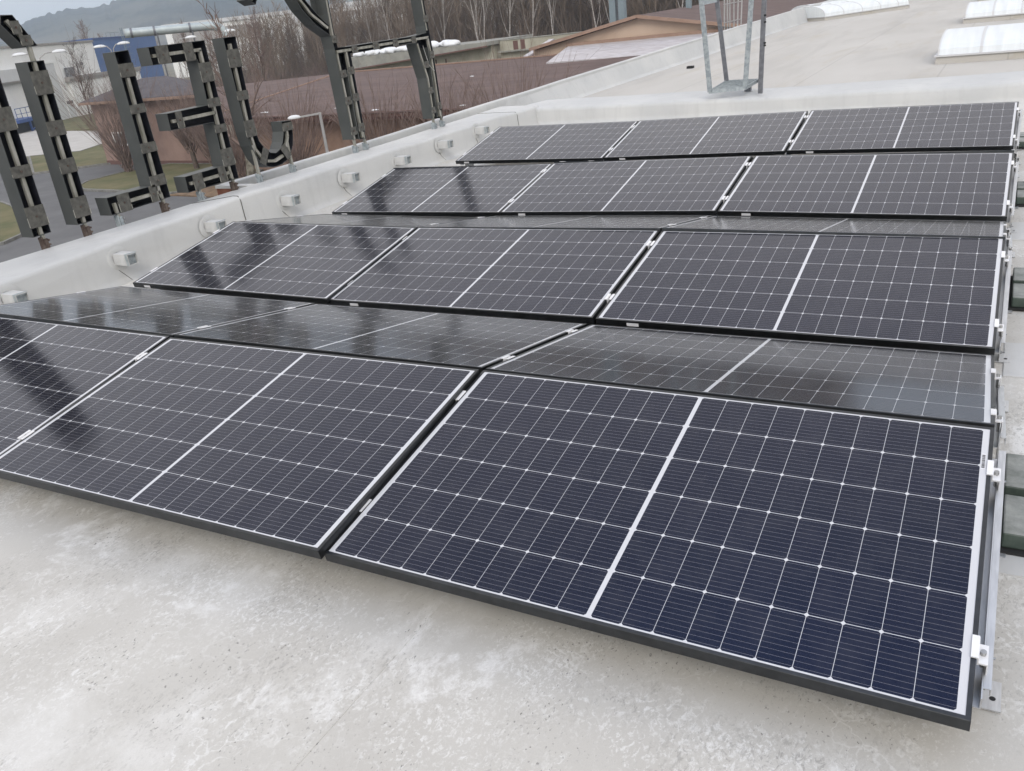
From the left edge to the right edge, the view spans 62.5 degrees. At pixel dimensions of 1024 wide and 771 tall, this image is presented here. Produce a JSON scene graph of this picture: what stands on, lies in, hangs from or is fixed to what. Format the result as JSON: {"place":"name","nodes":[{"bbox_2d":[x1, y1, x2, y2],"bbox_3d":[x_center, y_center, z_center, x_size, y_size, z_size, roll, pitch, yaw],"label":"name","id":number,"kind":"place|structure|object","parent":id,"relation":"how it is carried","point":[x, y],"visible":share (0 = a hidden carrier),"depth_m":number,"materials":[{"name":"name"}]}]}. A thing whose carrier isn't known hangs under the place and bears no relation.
{"place":"outdoors","nodes":[
{"label":"outdoors","id":0,"kind":"place"},
{"bbox_2d":[0,202,19,241],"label":"lawn","id":1,"kind":"structure","parent":0,"point":[9,227],"depth_m":40.04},
{"bbox_2d":[14,106,35,132],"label":"loading platform","id":2,"kind":"structure","parent":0,"point":[25,124],"depth_m":98.82,"materials":[{"name":"blue paint"}]},
{"bbox_2d":[0,0,115,24],"label":"sky","id":3,"kind":"structure","parent":0,"point":[22,11],"materials":[{"name":"white"}]},
{"bbox_2d":[19,129,101,155],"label":"concrete yard","id":4,"kind":"structure","parent":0,"point":[77,141],"depth_m":81.11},
{"bbox_2d":[30,144,106,171],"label":"lawn","id":5,"kind":"structure","parent":0,"point":[91,156],"depth_m":64.06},
{"bbox_2d":[63,113,97,130],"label":"lawn","id":6,"kind":"structure","parent":0,"point":[69,126],"depth_m":100.68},
{"bbox_2d":[60,31,100,119],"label":"bare tree","id":7,"kind":"object","parent":6,"relation":"on","point":[72,63],"visible":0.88,"depth_m":98.16,"materials":[{"name":"brown plant"}]},
{"bbox_2d":[0,164,209,262],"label":"asphalt yard","id":8,"kind":"structure","parent":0,"point":[61,232],"depth_m":39.91,"materials":[{"name":"asphalt"}]},
{"bbox_2d":[0,201,21,245],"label":"lawn kerb","id":9,"kind":"structure","parent":8,"relation":"on","point":[9,240],"depth_m":36.40,"materials":[{"name":"concrete"}]},
{"bbox_2d":[28,144,110,174],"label":"lawn kerb","id":10,"kind":"structure","parent":8,"relation":"on","point":[79,167],"depth_m":58.68,"materials":[{"name":"concrete"}]},
{"bbox_2d":[49,27,168,171],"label":"bare shrub","id":11,"kind":"object","parent":8,"relation":"on","point":[123,157],"visible":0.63,"depth_m":51.74,"materials":[{"name":"brown plant"}]},
{"bbox_2d":[78,76,209,164],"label":"pink workshop","id":12,"kind":"structure","parent":8,"relation":"on","point":[170,149],"depth_m":54.20,"materials":[{"name":"brown stone"}]},
{"bbox_2d":[81,163,263,193],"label":"lawn kerb","id":13,"kind":"structure","parent":8,"relation":"on","point":[112,190],"depth_m":47.41,"materials":[{"name":"concrete"}]},
{"bbox_2d":[170,186,217,197],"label":"leaf bed","id":14,"kind":"object","parent":8,"relation":"on","point":[211,191],"visible":0.03,"depth_m":42.39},
{"bbox_2d":[167,79,274,177],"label":"bare shrub","id":15,"kind":"object","parent":14,"relation":"on","point":[240,164],"visible":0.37,"depth_m":42.20,"materials":[{"name":"brown plant"}]},
{"bbox_2d":[222,60,337,166],"bbox_3d":[-9.954,-11.866,38.587,5.232,5.881,5.541,7,27,29],"label":"bare shrub","id":16,"kind":"object","parent":14,"relation":"on","point":[299,153],"visible":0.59,"depth_m":38.87,"materials":[{"name":"brown plant"}]},
{"bbox_2d":[311,54,420,144],"bbox_3d":[-5.799,-11.223,36.145,5.430,5.764,5.128,-14,25,-15],"label":"bare shrub","id":17,"kind":"object","parent":14,"relation":"on","point":[368,129],"visible":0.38,"depth_m":35.44,"materials":[{"name":"brown plant"}]},
{"bbox_2d":[384,43,499,128],"bbox_3d":[-2.942,-10.597,34.169,4.971,5.587,5.264,-14,25,-16],"label":"bare shrub","id":18,"kind":"object","parent":14,"relation":"on","point":[444,103],"visible":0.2,"depth_m":33.56,"materials":[{"name":"brown plant"}]},
{"bbox_2d":[435,4,594,112],"bbox_3d":[0.016,-10.889,32.231,6.438,7.035,4.991,15,32,40],"label":"bare shrub","id":19,"kind":"object","parent":14,"relation":"on","point":[506,83],"visible":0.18,"depth_m":31.85,"materials":[{"name":"brown plant"}]},
{"bbox_2d":[179,0,280,175],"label":"mottled tree","id":20,"kind":"object","parent":8,"relation":"on","point":[250,168],"visible":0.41,"depth_m":18.24,"materials":[{"name":"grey plant"}]},
{"bbox_2d":[288,112,328,152],"bbox_3d":[-4.769,-4.371,21.462,0.832,4.905,0.219,-15,25,-17],"label":"street lamp","id":21,"kind":"object","parent":8,"relation":"on","point":[321,124],"visible":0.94,"depth_m":20.58,"materials":[{"name":"white"}]},
{"bbox_2d":[82,163,255,191],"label":"lawn","id":22,"kind":"structure","parent":0,"point":[124,181],"depth_m":49.96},
{"bbox_2d":[145,68,199,168],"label":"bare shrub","id":23,"kind":"object","parent":22,"relation":"on","point":[181,136],"visible":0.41,"depth_m":49.92,"materials":[{"name":"brown plant"}]},
{"bbox_2d":[160,88,229,165],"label":"pollarded tree","id":24,"kind":"object","parent":22,"relation":"on","point":[203,141],"visible":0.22,"depth_m":45.22,"materials":[{"name":"brown plant"}]},
{"bbox_2d":[0,0,608,45],"bbox_3d":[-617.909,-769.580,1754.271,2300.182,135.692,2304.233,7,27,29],"label":"hills","id":25,"kind":"structure","parent":0,"point":[112,16],"depth_m":1033.76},
{"bbox_2d":[26,21,607,167],"bbox_3d":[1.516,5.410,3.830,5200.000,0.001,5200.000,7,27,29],"label":"ground","id":26,"kind":"structure","parent":0,"point":[170,69],"depth_m":292.35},
{"bbox_2d":[0,40,100,119],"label":"white hall","id":27,"kind":"structure","parent":26,"relation":"on","point":[12,87],"depth_m":110.23,"materials":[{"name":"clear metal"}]},
{"bbox_2d":[64,66,140,115],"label":"annex","id":28,"kind":"object","parent":26,"relation":"on","point":[96,78],"visible":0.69,"depth_m":118.08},
{"bbox_2d":[64,28,163,77],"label":"blue hall","id":29,"kind":"structure","parent":26,"relation":"on","point":[135,43],"depth_m":132.90,"materials":[{"name":"paint"}]},
{"bbox_2d":[161,10,298,77],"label":"distant hall","id":30,"kind":"structure","parent":26,"relation":"on","point":[170,37],"depth_m":227.36,"materials":[{"name":"grey"}]},
{"bbox_2d":[240,12,278,82],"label":"bare tree","id":31,"kind":"object","parent":26,"relation":"on","point":[267,67],"visible":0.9,"depth_m":72.07,"materials":[{"name":"brown plant"}]},
{"bbox_2d":[292,0,522,58],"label":"distant hall","id":32,"kind":"structure","parent":26,"relation":"on","point":[361,21],"depth_m":231.05,"materials":[{"name":"grey"}]},
{"bbox_2d":[216,54,639,170],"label":"brown roofed building","id":33,"kind":"structure","parent":26,"relation":"on","point":[381,74],"depth_m":44.17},
{"bbox_2d":[215,0,834,194],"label":"edge wall","id":34,"kind":"structure","parent":26,"relation":"on","point":[581,85],"depth_m":16.32,"materials":[{"name":"concrete"}]},
{"bbox_2d":[212,36,296,182],"bbox_3d":[-2.574,-2.742,8.689,0.170,1.605,0.691,7,27,29],"label":"sign letter","id":35,"kind":"object","parent":34,"relation":"on","point":[254,150],"visible":0.94,"depth_m":8.46,"materials":[{"name":"grey metal"}]},
{"bbox_2d":[284,0,444,152],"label":"sign letter","id":36,"kind":"object","parent":34,"relation":"on","point":[315,17],"visible":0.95,"depth_m":9.83,"materials":[{"name":"grey metal"}]},
{"bbox_2d":[498,31,581,57],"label":"stained wall","id":37,"kind":"structure","parent":26,"relation":"on","point":[513,46],"depth_m":68.90,"materials":[{"name":"grey concrete"}]},
{"bbox_2d":[609,0,626,22],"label":"steel mast","id":38,"kind":"object","parent":26,"relation":"on","point":[617,10],"visible":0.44,"depth_m":50.35,"materials":[{"name":"metal"}]},
{"bbox_2d":[293,103,1023,770],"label":"roof","id":39,"kind":"structure","parent":26,"relation":"on","point":[459,683],"depth_m":2.09,"materials":[{"name":"concrete"}]},
{"bbox_2d":[0,105,538,300],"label":"parapet wall","id":40,"kind":"structure","parent":39,"relation":"on","point":[82,264],"depth_m":7.57,"materials":[{"name":"concrete"}]},
{"bbox_2d":[0,284,29,304],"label":"tube stub","id":41,"kind":"object","parent":40,"relation":"attached to","point":[9,293],"visible":0.53,"depth_m":5.79,"materials":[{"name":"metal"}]},
{"bbox_2d":[0,79,51,249],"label":"sign letter","id":42,"kind":"object","parent":40,"relation":"on","point":[31,216],"visible":0.97,"depth_m":6.59,"materials":[{"name":"grey metal"}]},
{"bbox_2d":[0,15,92,236],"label":"sign letter","id":43,"kind":"object","parent":40,"relation":"on","point":[37,85],"visible":0.98,"depth_m":6.75,"materials":[{"name":"grey metal"}]},
{"bbox_2d":[106,246,138,279],"bbox_3d":[-2.991,-0.943,6.555,0.185,0.279,0.210,7,27,29],"label":"tube stub","id":44,"kind":"object","parent":40,"relation":"attached to","point":[121,257],"visible":1,"depth_m":6.52,"materials":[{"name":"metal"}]},
{"bbox_2d":[95,50,170,226],"bbox_3d":[-3.399,-2.035,7.338,0.170,1.591,0.647,7,27,29],"label":"sign letter","id":45,"kind":"object","parent":40,"relation":"on","point":[143,148],"visible":0.95,"depth_m":7.41,"materials":[{"name":"grey metal"}]},
{"bbox_2d":[136,40,238,201],"bbox_3d":[-2.997,-2.381,7.996,0.170,1.601,0.672,7,27,29],"label":"sign letter","id":46,"kind":"object","parent":40,"relation":"on","point":[206,112],"visible":0.97,"depth_m":7.99,"materials":[{"name":"grey metal"}]},
{"bbox_2d":[199,215,226,237],"bbox_3d":[-2.558,-1.337,7.317,0.185,0.284,0.210,7,27,29],"label":"tube stub","id":47,"kind":"object","parent":40,"relation":"attached to","point":[211,225],"visible":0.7,"depth_m":7.28,"materials":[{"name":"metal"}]},
{"bbox_2d":[276,190,301,215],"bbox_3d":[-2.116,-1.734,8.097,0.185,0.279,0.210,7,27,29],"label":"tube stub","id":48,"kind":"object","parent":40,"relation":"attached to","point":[286,199],"visible":0.98,"depth_m":8.06,"materials":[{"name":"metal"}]},
{"bbox_2d":[338,168,360,195],"bbox_3d":[-1.684,-2.132,8.857,0.185,0.294,0.210,7,27,29],"label":"tube stub","id":49,"kind":"object","parent":40,"relation":"attached to","point":[346,177],"visible":1,"depth_m":8.82,"materials":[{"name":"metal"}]},
{"bbox_2d":[391,152,411,167],"bbox_3d":[-1.242,-2.526,9.637,0.185,0.284,0.210,7,27,29],"label":"tube stub","id":50,"kind":"object","parent":40,"relation":"attached to","point":[398,160],"visible":0.81,"depth_m":9.60,"materials":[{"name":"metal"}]},
{"bbox_2d":[435,136,453,159],"bbox_3d":[-0.814,-2.918,10.390,0.185,0.294,0.210,7,27,29],"label":"stub","id":51,"kind":"object","parent":40,"relation":"attached to","point":[441,144],"visible":1,"depth_m":10.35,"materials":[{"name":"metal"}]},
{"bbox_2d":[472,123,489,141],"bbox_3d":[-0.391,-3.308,11.134,0.185,0.309,0.210,7,27,29],"label":"tube stub","id":52,"kind":"object","parent":40,"relation":"attached to","point":[477,129],"visible":0.94,"depth_m":11.09,"materials":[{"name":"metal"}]},
{"bbox_2d":[133,221,416,303],"bbox_3d":[-1.656,-0.892,5.883,1.755,0.036,1.039,7,37,28],"label":"solar panel","id":53,"kind":"object","parent":39,"relation":"on","point":[319,263],"visible":0.95,"depth_m":5.80,"materials":[{"name":"black"}]},
{"bbox_2d":[239,214,476,227],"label":"solar panel","id":54,"kind":"object","parent":39,"relation":"on","point":[379,220],"visible":0.58,"depth_m":6.68,"materials":[{"name":"glass"}]},
{"bbox_2d":[0,114,843,770],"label":"roof membrane sheet","id":55,"kind":"object","parent":39,"relation":"on","point":[134,642],"depth_m":2.52,"materials":[{"name":"plastic"}]},
{"bbox_2d":[17,352,146,440],"bbox_3d":[-1.884,0.063,3.800,0.044,0.093,0.895,6,36,28],"label":"mounting rail","id":56,"kind":"object","parent":55,"relation":"on","point":[29,432],"visible":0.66,"depth_m":3.55,"materials":[{"name":"metal"}]},
{"bbox_2d":[0,317,169,453],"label":"solar panel","id":57,"kind":"object","parent":56,"relation":"attached to","point":[49,371],"visible":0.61,"depth_m":4.11,"materials":[{"name":"glass"}]},
{"bbox_2d":[197,307,295,328],"bbox_3d":[-1.429,-0.328,4.597,0.044,0.093,0.920,7,16,28],"label":"mounting rail","id":58,"kind":"object","parent":55,"relation":"on","point":[205,326],"visible":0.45,"depth_m":4.33,"materials":[{"name":"metal"}]},
{"bbox_2d":[0,286,315,337],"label":"solar panel","id":59,"kind":"object","parent":58,"relation":"on","point":[155,311],"visible":0.79,"depth_m":4.90,"materials":[{"name":"glass"}]},
{"bbox_2d":[359,390,465,511],"bbox_3d":[-0.331,0.241,3.002,0.044,0.093,0.895,7,37,28],"label":"mounting rail","id":60,"kind":"object","parent":55,"relation":"on","point":[456,399],"visible":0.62,"depth_m":3.16,"materials":[{"name":"metal"}]},
{"bbox_2d":[0,337,479,558],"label":"solar panel","id":61,"kind":"object","parent":60,"relation":"on","point":[306,453],"visible":0.97,"depth_m":3.22,"materials":[{"name":"glass"}]},
{"bbox_2d":[501,329,577,360],"bbox_3d":[0.134,-0.144,3.775,0.045,0.093,0.920,7,17,28],"label":"mounting rail","id":62,"kind":"object","parent":55,"relation":"on","point":[504,358],"visible":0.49,"depth_m":3.51,"materials":[{"name":"metal"}]},
{"bbox_2d":[174,304,586,372],"bbox_3d":[-0.645,-0.263,4.188,1.755,0.036,1.038,7,16,28],"label":"solar panel","id":63,"kind":"object","parent":62,"relation":"on","point":[481,343],"visible":0.74,"depth_m":4.07,"materials":[{"name":"glass"}]},
{"bbox_2d":[604,241,654,302],"bbox_3d":[0.668,-0.611,4.655,0.044,0.093,0.895,7,37,28],"label":"mounting rail","id":64,"kind":"object","parent":55,"relation":"on","point":[610,296],"visible":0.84,"depth_m":4.41,"materials":[{"name":"metal"}]},
{"bbox_2d":[329,227,658,323],"bbox_3d":[-0.117,-0.707,5.072,1.755,0.036,1.039,7,37,29],"label":"solar panel","id":65,"kind":"object","parent":64,"relation":"on","point":[573,275],"visible":0.98,"depth_m":4.97,"materials":[{"name":"black"}]},
{"bbox_2d":[721,162,751,205],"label":"mounting rail","id":66,"kind":"object","parent":55,"relation":"on","point":[747,164],"visible":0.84,"depth_m":6.35,"materials":[{"name":"metal"}]},
{"bbox_2d":[500,156,751,215],"bbox_3d":[0.901,-1.587,6.726,1.755,0.037,1.039,6,37,29],"label":"solar panel","id":67,"kind":"object","parent":66,"relation":"on","point":[692,186],"visible":0.98,"depth_m":6.64,"materials":[{"name":"black"}]},
{"bbox_2d":[718,152,1013,221],"bbox_3d":[2.438,-1.391,5.838,1.755,0.036,1.039,8,38,28],"label":"solar panel","id":68,"kind":"object","parent":66,"relation":"on","point":[950,186],"visible":0.99,"depth_m":5.75,"materials":[{"name":"black"}]},
{"bbox_2d":[332,164,551,215],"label":"solar panel","id":69,"kind":"object","parent":39,"relation":"on","point":[489,190],"visible":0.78,"depth_m":7.51,"materials":[{"name":"black"}]},
{"bbox_2d":[455,121,638,163],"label":"solar panel","id":70,"kind":"object","parent":39,"relation":"on","point":[578,142],"visible":0.92,"depth_m":9.16,"materials":[{"name":"black"}]},
{"bbox_2d":[525,71,1023,124],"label":"roof curb","id":71,"kind":"structure","parent":39,"relation":"on","point":[990,88],"depth_m":11.05,"materials":[{"name":"concrete"}]},
{"bbox_2d":[699,0,766,93],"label":"roof ladder landing","id":72,"kind":"object","parent":71,"relation":"on","point":[745,83],"visible":1,"depth_m":11.14,"materials":[{"name":"metal"}]},
{"bbox_2d":[971,450,1005,713],"bbox_3d":[1.245,0.523,2.216,0.101,0.320,0.895,7,37,28],"label":"mounting rail","id":73,"kind":"object","parent":39,"relation":"on","point":[987,693],"visible":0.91,"depth_m":2.06,"materials":[{"name":"metal"}]},
{"bbox_2d":[325,370,994,730],"bbox_3d":[0.424,0.333,2.545,1.755,0.036,1.038,7,37,28],"label":"solar panel","id":74,"kind":"object","parent":73,"relation":"on","point":[839,553],"visible":1,"depth_m":2.39,"materials":[{"name":"blue"}]},
{"bbox_2d":[991,368,1008,458],"bbox_3d":[1.694,0.144,2.964,0.102,0.305,0.920,7,17,28],"label":"mounting rail","id":75,"kind":"object","parent":39,"relation":"on","point":[1001,407],"visible":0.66,"depth_m":2.79,"materials":[{"name":"metal"}]},
{"bbox_2d":[485,324,994,427],"bbox_3d":[0.914,-0.078,3.360,1.755,0.035,1.038,7,17,28],"label":"solar panel","id":76,"kind":"object","parent":75,"relation":"on","point":[947,386],"visible":0.85,"depth_m":3.23,"materials":[{"name":"glass"}]},
{"bbox_2d":[994,250,1011,362],"bbox_3d":[2.242,-0.328,3.869,0.102,0.317,0.895,7,37,28],"label":"mounting rail","id":77,"kind":"object","parent":39,"relation":"on","point":[1000,324],"visible":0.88,"depth_m":3.73,"materials":[{"name":"metal"}]},
{"bbox_2d":[596,231,1004,354],"bbox_3d":[1.422,-0.517,4.198,1.755,0.035,1.039,7,37,28],"label":"solar panel","id":78,"kind":"object","parent":77,"relation":"on","point":[935,293],"visible":1,"depth_m":4.09,"materials":[{"name":"black"}]},
{"bbox_2d":[1003,224,1014,287],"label":"mounting rail","id":79,"kind":"object","parent":39,"relation":"on","point":[1008,241],"visible":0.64,"depth_m":4.35,"materials":[{"name":"metal"}]},
{"bbox_2d":[999,554,1023,577],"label":"membrane strip","id":80,"kind":"object","parent":39,"relation":"on","point":[1010,565],"depth_m":2.41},
{"bbox_2d":[1000,453,1023,556],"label":"ballast stack","id":81,"kind":"object","parent":39,"relation":"on","point":[1012,535],"visible":0.8,"depth_m":2.56,"materials":[{"name":"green concrete"}]},
{"bbox_2d":[1006,161,1018,232],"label":"mounting rail","id":82,"kind":"object","parent":39,"relation":"on","point":[1012,197],"visible":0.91,"depth_m":5.40,"materials":[{"name":"metal"}]},
{"bbox_2d":[1003,342,1023,377],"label":"membrane strip","id":83,"kind":"object","parent":39,"relation":"on","point":[1014,368],"visible":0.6,"depth_m":3.61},
{"bbox_2d":[1008,267,1023,310],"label":"ballast stack","id":84,"kind":"object","parent":39,"relation":"on","point":[1016,297],"visible":0.96,"depth_m":4.22,"materials":[{"name":"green concrete"}]},
{"bbox_2d":[1014,149,1019,177],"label":"mounting rail","id":85,"kind":"object","parent":39,"relation":"on","point":[1015,157],"visible":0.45,"depth_m":5.98,"materials":[{"name":"metal"}]},
{"bbox_2d":[828,150,1013,154],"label":"solar panel","id":86,"kind":"object","parent":85,"relation":"attached to","point":[949,152],"visible":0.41,"depth_m":5.96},
{"bbox_2d":[1011,222,1023,240],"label":"membrane strip","id":87,"kind":"object","parent":39,"relation":"on","point":[1019,234],"visible":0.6,"depth_m":5.27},
{"bbox_2d":[1013,107,1022,164],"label":"mounting rail","id":88,"kind":"object","parent":39,"relation":"on","point":[1016,136],"visible":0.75,"depth_m":7.09,"materials":[{"name":"metal"}]},
{"bbox_2d":[787,102,1018,153],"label":"solar panel","id":89,"kind":"object","parent":88,"relation":"on","point":[967,127],"visible":0.99,"depth_m":7.41,"materials":[{"name":"black"}]},
{"bbox_2d":[1015,181,1023,206],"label":"ballast stack","id":90,"kind":"object","parent":39,"relation":"on","point":[1019,200],"visible":0.84,"depth_m":5.84,"materials":[{"name":"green concrete"}]},
{"bbox_2d":[529,0,827,63],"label":"peach gabled house","id":91,"kind":"structure","parent":26,"relation":"on","point":[637,35],"depth_m":43.67,"materials":[{"name":"paint"}]},
{"bbox_2d":[582,0,1023,97],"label":"roof","id":92,"kind":"structure","parent":26,"relation":"on","point":[895,44],"depth_m":17.81,"materials":[{"name":"concrete"}]},
{"bbox_2d":[791,0,855,10],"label":"skylight","id":93,"kind":"object","parent":92,"relation":"on","point":[824,3],"visible":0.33,"depth_m":34.43,"materials":[{"name":"grey"}]},
{"bbox_2d":[805,0,910,21],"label":"skylight","id":94,"kind":"object","parent":92,"relation":"on","point":[838,10],"visible":0.88,"depth_m":31.52,"materials":[{"name":"grey"}]},
{"bbox_2d":[934,23,1023,63],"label":"skylight","id":95,"kind":"object","parent":92,"relation":"on","point":[984,43],"visible":1,"depth_m":13.82,"materials":[{"name":"grey"}]},
{"bbox_2d":[963,0,1023,23],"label":"skylight","id":96,"kind":"object","parent":92,"relation":"on","point":[988,11],"visible":1,"depth_m":21.52,"materials":[{"name":"grey"}]},
{"bbox_2d":[723,0,742,29],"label":"fence","id":97,"kind":"object","parent":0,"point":[729,3],"visible":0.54,"depth_m":25.46,"materials":[{"name":"metal"}]},
{"label":"mounting rail","id":98,"kind":"object","parent":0,"visible":0},
{"bbox_2d":[421,215,712,233],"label":"solar panel","id":99,"kind":"object","parent":98,"relation":"attached to","point":[625,222],"visible":0.74,"depth_m":5.75,"materials":[{"name":"glass"}]},
{"bbox_2d":[662,216,1005,238],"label":"solar panel","id":100,"kind":"object","parent":98,"relation":"attached to","point":[899,227],"visible":0.9,"depth_m":4.85,"materials":[{"name":"glass"}]},
{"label":"mounting rail","id":101,"kind":"object","parent":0,"visible":0},
{"bbox_2d":[393,165,512,168],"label":"solar panel","id":102,"kind":"object","parent":101,"relation":"attached to","point":[444,166],"visible":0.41,"depth_m":8.17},
{"label":"mounting rail","id":103,"kind":"object","parent":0,"visible":0},
{"bbox_2d":[604,111,807,160],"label":"solar panel","id":104,"kind":"object","parent":103,"relation":"attached to","point":[743,135],"visible":1,"depth_m":8.27,"materials":[{"name":"black"}]},
{"label":"wood floor","id":105,"kind":"structure","parent":0,"visible":0},
{"bbox_2d":[123,21,229,75],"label":"exhaust duct","id":106,"kind":"object","parent":105,"relation":"on","point":[192,28],"visible":0.69,"depth_m":96.36,"materials":[{"name":"grey metal"}]},
{"bbox_2d":[164,30,562,85],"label":"undergrowth","id":107,"kind":"object","parent":105,"relation":"on","point":[307,73],"visible":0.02,"depth_m":98.98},
{"bbox_2d":[351,34,532,70],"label":"concrete shed","id":108,"kind":"structure","parent":105,"relation":"on","point":[402,59],"depth_m":71.69,"materials":[{"name":"concrete"}]},
{"bbox_2d":[442,40,460,46],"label":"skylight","id":109,"kind":"object","parent":108,"relation":"on","point":[446,43],"visible":0.98,"depth_m":70.07,"materials":[{"name":"white plastic"}]},
{"bbox_2d":[173,0,722,86],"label":"bare wood","id":110,"kind":"object","parent":105,"relation":"on","point":[568,16],"visible":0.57,"depth_m":94.77,"materials":[{"name":"plant"}]},
{"bbox_2d":[567,0,608,27],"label":"dark oak","id":111,"kind":"object","parent":105,"relation":"on","point":[595,11],"visible":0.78,"depth_m":79.76,"materials":[{"name":"brown plant"}]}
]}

